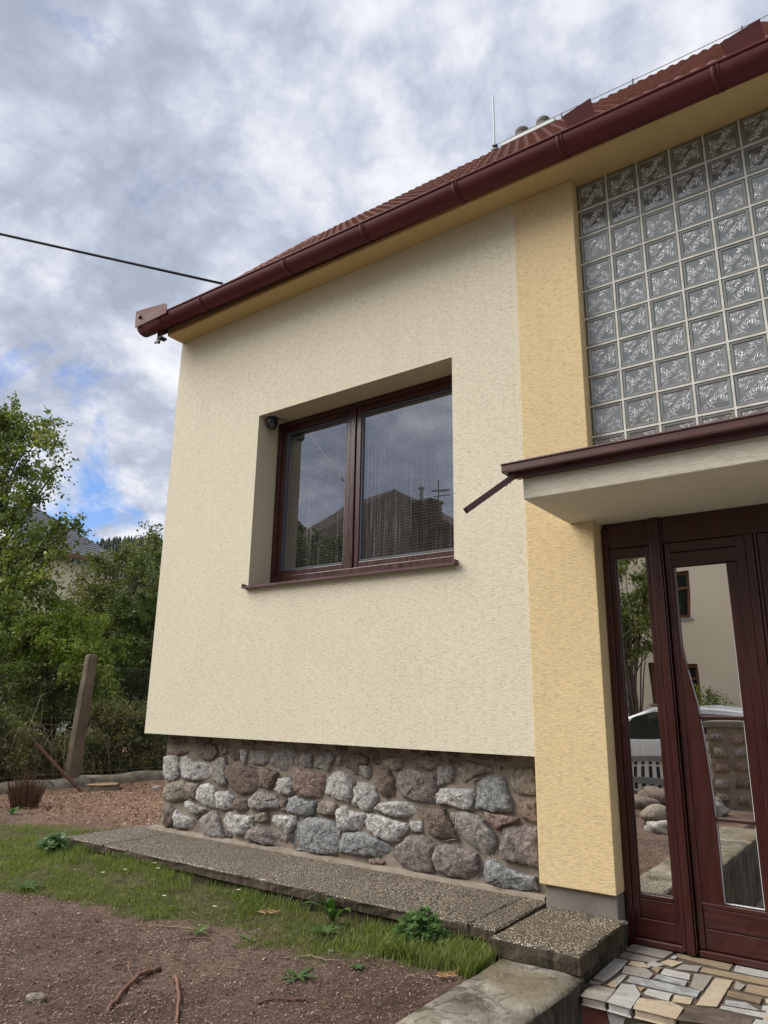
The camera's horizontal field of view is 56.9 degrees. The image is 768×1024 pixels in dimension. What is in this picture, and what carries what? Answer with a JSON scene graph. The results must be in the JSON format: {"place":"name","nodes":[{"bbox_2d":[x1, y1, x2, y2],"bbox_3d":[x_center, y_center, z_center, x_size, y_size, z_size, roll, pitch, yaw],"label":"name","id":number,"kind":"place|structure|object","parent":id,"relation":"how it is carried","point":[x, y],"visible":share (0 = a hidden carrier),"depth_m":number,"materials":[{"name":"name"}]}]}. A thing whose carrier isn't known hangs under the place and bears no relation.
{"place":"outdoors","nodes":[
{"label":"outdoors","id":0,"kind":"place"},
{"bbox_2d":[0,724,497,1023],"bbox_3d":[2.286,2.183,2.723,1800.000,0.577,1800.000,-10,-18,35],"label":"ground","id":1,"kind":"structure","parent":0,"point":[230,995],"depth_m":3.36,"materials":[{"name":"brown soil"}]},
{"bbox_2d":[1,807,28,813],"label":"weed","id":2,"kind":"object","parent":1,"relation":"on","point":[13,810],"visible":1,"depth_m":7.22,"materials":[{"name":"green plant"}]},
{"bbox_2d":[9,880,47,889],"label":"dandelion","id":3,"kind":"object","parent":1,"relation":"on","point":[26,883],"visible":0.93,"depth_m":4.55,"materials":[{"name":"green plant"}]},
{"bbox_2d":[0,687,56,781],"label":"thicket","id":4,"kind":"object","parent":1,"relation":"on","point":[17,752],"visible":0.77,"depth_m":9.69,"materials":[{"name":"green plant"}]},
{"bbox_2d":[7,771,49,808],"bbox_3d":[-3.893,3.024,7.727,0.428,0.403,0.414,-10,-18,35],"label":"dead grass clump","id":5,"kind":"object","parent":1,"relation":"on","point":[22,795],"visible":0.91,"depth_m":7.67,"materials":[{"name":"brown plant"}]},
{"bbox_2d":[0,555,62,766],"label":"broad bush","id":6,"kind":"object","parent":1,"relation":"on","point":[9,609],"visible":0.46,"depth_m":11.54,"materials":[{"name":"green plant"}]},
{"bbox_2d":[0,588,66,694],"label":"back bush","id":7,"kind":"object","parent":1,"relation":"on","point":[35,612],"visible":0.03,"depth_m":15.37,"materials":[{"name":"green plant"}]},
{"bbox_2d":[26,992,45,1002],"bbox_3d":[-1.403,1.963,2.864,0.086,0.042,0.064,1,-15,0],"label":"stone","id":8,"kind":"object","parent":1,"relation":"on","point":[35,997],"visible":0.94,"depth_m":2.84,"materials":[{"name":"grey stone"}]},
{"bbox_2d":[0,391,96,616],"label":"fruit tree","id":9,"kind":"object","parent":1,"relation":"on","point":[16,433],"visible":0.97,"depth_m":12.68,"materials":[{"name":"green plant"}]},
{"bbox_2d":[36,832,72,851],"bbox_3d":[-2.490,2.497,5.368,0.356,0.136,0.208,-10,-18,35],"label":"creeping weed","id":10,"kind":"object","parent":1,"relation":"on","point":[53,841],"visible":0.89,"depth_m":5.33,"materials":[{"name":"green plant"}]},
{"bbox_2d":[36,743,82,791],"bbox_3d":[-4.141,3.263,9.037,0.656,0.598,0.051,2,-15,-6],"label":"wooden pole","id":11,"kind":"object","parent":1,"relation":"on","point":[59,769],"visible":0.96,"depth_m":9.02,"materials":[{"name":"brown wood"}]},
{"bbox_2d":[0,490,126,730],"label":"slate roof house","id":12,"kind":"structure","parent":1,"relation":"on","point":[91,547],"depth_m":28.24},
{"bbox_2d":[0,588,131,765],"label":"bright bush","id":13,"kind":"object","parent":1,"relation":"on","point":[73,643],"visible":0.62,"depth_m":11.91,"materials":[{"name":"green plant"}]},
{"bbox_2d":[0,691,162,781],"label":"dry brush","id":14,"kind":"object","parent":1,"relation":"on","point":[34,725],"visible":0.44,"depth_m":10.00,"materials":[{"name":"brown plant"}]},
{"bbox_2d":[0,779,163,830],"bbox_3d":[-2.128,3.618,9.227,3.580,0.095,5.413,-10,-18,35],"label":"wood chips","id":15,"kind":"object","parent":1,"relation":"on","point":[112,792],"visible":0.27,"depth_m":7.96,"materials":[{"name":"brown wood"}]},
{"bbox_2d":[0,654,166,793],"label":"wire fence","id":16,"kind":"object","parent":1,"relation":"on","point":[77,742],"visible":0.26,"depth_m":9.67,"materials":[{"name":"metal"}]},
{"bbox_2d":[28,693,167,777],"bbox_3d":[-4.327,3.592,11.224,1.870,1.758,2.785,-10,-18,35],"label":"hedge","id":17,"kind":"object","parent":1,"relation":"on","point":[99,707],"visible":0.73,"depth_m":10.90,"materials":[{"name":"green plant"}]},
{"bbox_2d":[83,782,121,791],"bbox_3d":[-3.691,3.626,9.298,0.545,0.119,0.546,4,-15,-10],"label":"tree stump","id":18,"kind":"object","parent":1,"relation":"on","point":[104,786],"visible":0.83,"depth_m":9.18,"materials":[{"name":"brown wood"}]},
{"bbox_2d":[51,520,163,697],"bbox_3d":[-5.820,2.875,15.631,3.287,4.984,2.974,-10,-18,35],"label":"reddish tree","id":19,"kind":"object","parent":1,"relation":"on","point":[101,589],"visible":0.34,"depth_m":15.48,"materials":[{"name":"green plant"}]},
{"bbox_2d":[111,961,133,978],"bbox_3d":[-1.137,2.040,3.159,0.193,0.032,0.069,-11,-19,38],"label":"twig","id":20,"kind":"object","parent":1,"relation":"on","point":[129,971],"visible":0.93,"depth_m":3.19,"materials":[{"name":"brown wood"}]},
{"bbox_2d":[91,541,161,749],"bbox_3d":[-4.544,2.913,14.767,3.108,4.489,3.115,-10,-18,35],"label":"dark hedge bush","id":21,"kind":"object","parent":1,"relation":"on","point":[137,622],"visible":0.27,"depth_m":14.15,"materials":[{"name":"green plant"}]},
{"bbox_2d":[105,966,161,1014],"bbox_3d":[-1.069,2.006,2.995,0.064,0.038,0.481,-1,-15,8],"label":"root","id":22,"kind":"object","parent":1,"relation":"on","point":[133,981],"visible":0.99,"depth_m":3.02,"materials":[{"name":"brown plant"}]},
{"bbox_2d":[151,785,162,789],"bbox_3d":[-2.990,3.640,9.340,0.136,0.078,0.121,-6,-16,24],"label":"stone","id":23,"kind":"object","parent":1,"relation":"on","point":[156,787],"visible":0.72,"depth_m":9.32,"materials":[{"name":"white stone"}]},
{"bbox_2d":[149,925,199,929],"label":"stalk","id":24,"kind":"object","parent":1,"relation":"on","point":[174,926],"visible":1,"depth_m":3.79,"materials":[{"name":"beige plant"}]},
{"bbox_2d":[173,974,180,1023],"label":"root","id":25,"kind":"object","parent":1,"relation":"on","point":[176,979],"visible":1,"depth_m":2.85,"materials":[{"name":"brown plant"}]},
{"bbox_2d":[179,937,210,940],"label":"twig","id":26,"kind":"object","parent":1,"relation":"on","point":[196,938],"visible":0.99,"depth_m":3.59,"materials":[{"name":"brown wood"}]},
{"bbox_2d":[183,924,208,934],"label":"weed","id":27,"kind":"object","parent":1,"relation":"on","point":[203,927],"visible":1,"depth_m":3.72,"materials":[{"name":"green plant"}]},
{"bbox_2d":[0,887,451,1023],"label":"twig litter","id":28,"kind":"object","parent":1,"relation":"on","point":[172,969],"visible":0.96,"depth_m":3.28,"materials":[{"name":"brown wood"}]},
{"bbox_2d":[256,908,279,913],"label":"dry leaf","id":29,"kind":"object","parent":1,"relation":"on","point":[272,910],"visible":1,"depth_m":3.97,"materials":[{"name":"brown plant"}]},
{"bbox_2d":[258,997,305,1003],"bbox_3d":[-0.418,1.998,2.900,0.199,0.025,0.029,6,-16,-19],"label":"root","id":30,"kind":"object","parent":1,"relation":"on","point":[286,999],"visible":1,"depth_m":2.91,"materials":[{"name":"brown plant"}]},
{"bbox_2d":[276,966,316,982],"bbox_3d":[-0.394,2.064,3.155,0.192,0.022,0.189,3,-15,-10],"label":"dandelion","id":31,"kind":"object","parent":1,"relation":"on","point":[301,972],"visible":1,"depth_m":3.17,"materials":[{"name":"green plant"}]},
{"bbox_2d":[285,954,340,960],"bbox_3d":[-0.334,2.118,3.370,0.277,0.014,0.043,-2,-15,10],"label":"twig","id":32,"kind":"object","parent":1,"relation":"on","point":[313,956],"visible":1,"depth_m":3.38,"materials":[{"name":"brown wood"}]},
{"bbox_2d":[307,924,343,933],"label":"dandelion","id":33,"kind":"object","parent":1,"relation":"on","point":[327,928],"visible":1,"depth_m":3.66,"materials":[{"name":"green plant"}]},
{"bbox_2d":[302,895,350,921],"bbox_3d":[-0.309,2.129,3.798,0.288,0.141,0.134,-3,-16,15],"label":"dock plant","id":34,"kind":"object","parent":1,"relation":"on","point":[332,913],"visible":1,"depth_m":3.81,"materials":[{"name":"green plant"}]},
{"bbox_2d":[348,963,366,968],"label":"seedling","id":35,"kind":"object","parent":1,"relation":"on","point":[356,965],"visible":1,"depth_m":3.26,"materials":[{"name":"green plant"}]},
{"bbox_2d":[392,905,451,947],"bbox_3d":[0.185,2.039,3.485,0.358,0.184,0.208,-10,-18,35],"label":"columbine","id":36,"kind":"object","parent":1,"relation":"on","point":[419,918],"visible":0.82,"depth_m":3.47,"materials":[{"name":"green plant"}]},
{"bbox_2d":[436,970,456,976],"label":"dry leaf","id":37,"kind":"object","parent":1,"relation":"on","point":[445,974],"visible":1,"depth_m":3.10,"materials":[{"name":"brown plant"}]},
{"bbox_2d":[135,15,767,970],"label":"house","id":38,"kind":"structure","parent":1,"relation":"on","point":[463,579],"depth_m":4.50,"materials":[{"name":"beige paint"}]},
{"bbox_2d":[0,233,222,284],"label":"overhead cable","id":39,"kind":"object","parent":38,"relation":"attached to","point":[110,258],"visible":0.92,"depth_m":6.62,"materials":[{"name":"rubber"}]},
{"bbox_2d":[266,416,290,429],"bbox_3d":[-0.914,-0.751,6.133,0.214,0.107,0.102,10,-17,-29],"label":"security camera","id":40,"kind":"object","parent":38,"relation":"attached to","point":[272,422],"visible":1,"depth_m":6.07,"materials":[{"name":"black plastic"}]},
{"bbox_2d":[270,375,453,582],"bbox_3d":[-0.140,-0.211,5.571,1.902,1.414,0.103,-10,-18,35],"label":"window","id":41,"kind":"structure","parent":38,"relation":"in","point":[355,414],"depth_m":5.58,"materials":[{"name":"brown wood"}]},
{"bbox_2d":[491,97,497,150],"bbox_3d":[1.204,-4.247,7.759,0.070,0.710,0.050,-10,-18,35],"label":"lightning rod","id":42,"kind":"object","parent":38,"relation":"attached to","point":[495,145],"visible":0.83,"depth_m":7.73,"materials":[{"name":"metal"}]},
{"bbox_2d":[601,504,767,969],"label":"entrance door","id":43,"kind":"structure","parent":38,"relation":"in","point":[688,646],"depth_m":3.69,"materials":[{"name":"brown wood"}]},
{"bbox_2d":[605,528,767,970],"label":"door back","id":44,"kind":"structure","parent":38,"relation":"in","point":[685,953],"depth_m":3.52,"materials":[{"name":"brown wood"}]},
{"bbox_2d":[395,958,586,1023],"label":"garden wall","id":45,"kind":"structure","parent":1,"relation":"on","point":[505,991],"depth_m":2.84,"materials":[{"name":"concrete"}]},
{"bbox_2d":[580,944,767,1023],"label":"landing","id":46,"kind":"object","parent":1,"relation":"on","point":[635,984],"visible":1,"depth_m":3.02,"materials":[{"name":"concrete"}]},
{"bbox_2d":[0,821,512,1023],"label":"grass","id":47,"kind":"structure","parent":0,"point":[468,959],"depth_m":4.05,"materials":[{"name":"green plant"}]},
{"bbox_2d":[67,823,627,983],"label":"pavement","id":48,"kind":"structure","parent":0,"point":[586,947],"depth_m":3.99,"materials":[{"name":"concrete"}]},
{"bbox_2d":[0,0,767,542],"label":"sky","id":49,"kind":"structure","parent":0,"point":[207,139],"materials":[{"name":"white"}]},
{"bbox_3d":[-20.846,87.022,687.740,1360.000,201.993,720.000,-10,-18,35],"label":"hill","id":50,"kind":"structure","parent":0,"visible":0},
{"bbox_2d":[44,535,162,622],"bbox_3d":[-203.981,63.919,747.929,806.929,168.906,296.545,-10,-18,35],"label":"conifer forest","id":51,"kind":"object","parent":50,"relation":"on","point":[113,543],"visible":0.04,"depth_m":745.06,"materials":[{"name":"green plant"}]}
]}

